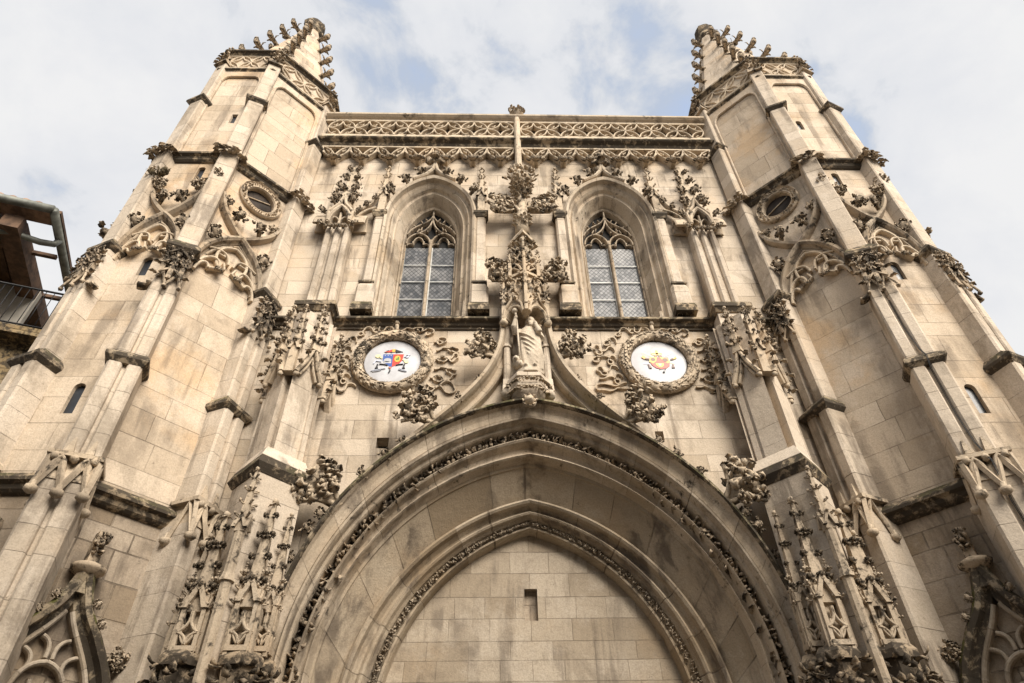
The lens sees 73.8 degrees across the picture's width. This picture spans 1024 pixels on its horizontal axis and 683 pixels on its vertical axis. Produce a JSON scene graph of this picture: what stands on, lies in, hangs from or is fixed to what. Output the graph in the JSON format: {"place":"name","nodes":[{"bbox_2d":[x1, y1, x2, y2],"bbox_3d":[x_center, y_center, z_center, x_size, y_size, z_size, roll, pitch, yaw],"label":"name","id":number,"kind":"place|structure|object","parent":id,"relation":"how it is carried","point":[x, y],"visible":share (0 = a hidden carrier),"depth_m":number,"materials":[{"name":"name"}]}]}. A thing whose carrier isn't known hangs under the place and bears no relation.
{"place":"outdoors","nodes":[
{"label":"outdoors","id":0,"kind":"place"},
{"bbox_2d":[0,192,72,383],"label":"house","id":1,"kind":"structure","parent":0,"point":[24,316],"depth_m":20.59,"materials":[{"name":"grey paint"}]},
{"bbox_2d":[0,18,1023,682],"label":"church","id":2,"kind":"structure","parent":0,"point":[224,458],"depth_m":14.22,"materials":[{"name":"stone"}]},
{"bbox_2d":[148,165,170,176],"bbox_3d":[-9.128,-4.368,17.614,0.623,0.603,0.352,0,-43,-2],"label":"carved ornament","id":3,"kind":"object","parent":2,"relation":"attached to","point":[164,171],"visible":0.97,"depth_m":17.60,"materials":[{"name":"beige stone"}]},
{"bbox_2d":[364,341,420,381],"bbox_3d":[-2.783,0.471,15.888,1.310,1.310,0.063,0,-43,-2],"label":"crest plaque","id":4,"kind":"object","parent":2,"relation":"attached to","point":[393,361],"visible":0.92,"depth_m":15.88,"materials":[{"name":"white ceramic"}]},
{"bbox_2d":[364,150,480,315],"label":"window","id":5,"kind":"structure","parent":2,"relation":"in","point":[424,263],"depth_m":19.45,"materials":[{"name":"stone"}]},
{"bbox_2d":[511,308,544,374],"bbox_3d":[0.374,0.053,15.781,0.787,1.957,0.588,0,-43,-2],"label":"statue","id":6,"kind":"object","parent":2,"relation":"in","point":[530,356],"visible":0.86,"depth_m":15.56,"materials":[{"name":"stone"}]},
{"bbox_2d":[557,152,682,316],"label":"window","id":7,"kind":"structure","parent":2,"relation":"in","point":[618,260],"depth_m":19.61,"materials":[{"name":"stone"}]},
{"bbox_2d":[631,342,686,381],"bbox_3d":[3.454,0.489,16.060,1.310,1.310,0.060,0,-43,-2],"label":"crest plaque","id":8,"kind":"object","parent":2,"relation":"attached to","point":[658,361],"visible":0.88,"depth_m":16.05,"materials":[{"name":"white ceramic"}]},
{"bbox_2d":[888,300,1023,521],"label":"cable","id":9,"kind":"object","parent":2,"relation":"attached to","point":[989,457],"visible":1,"depth_m":12.85,"materials":[{"name":"black metal"}]},
{"bbox_2d":[0,0,1023,355],"label":"sky","id":10,"kind":"structure","parent":0,"point":[935,88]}
]}

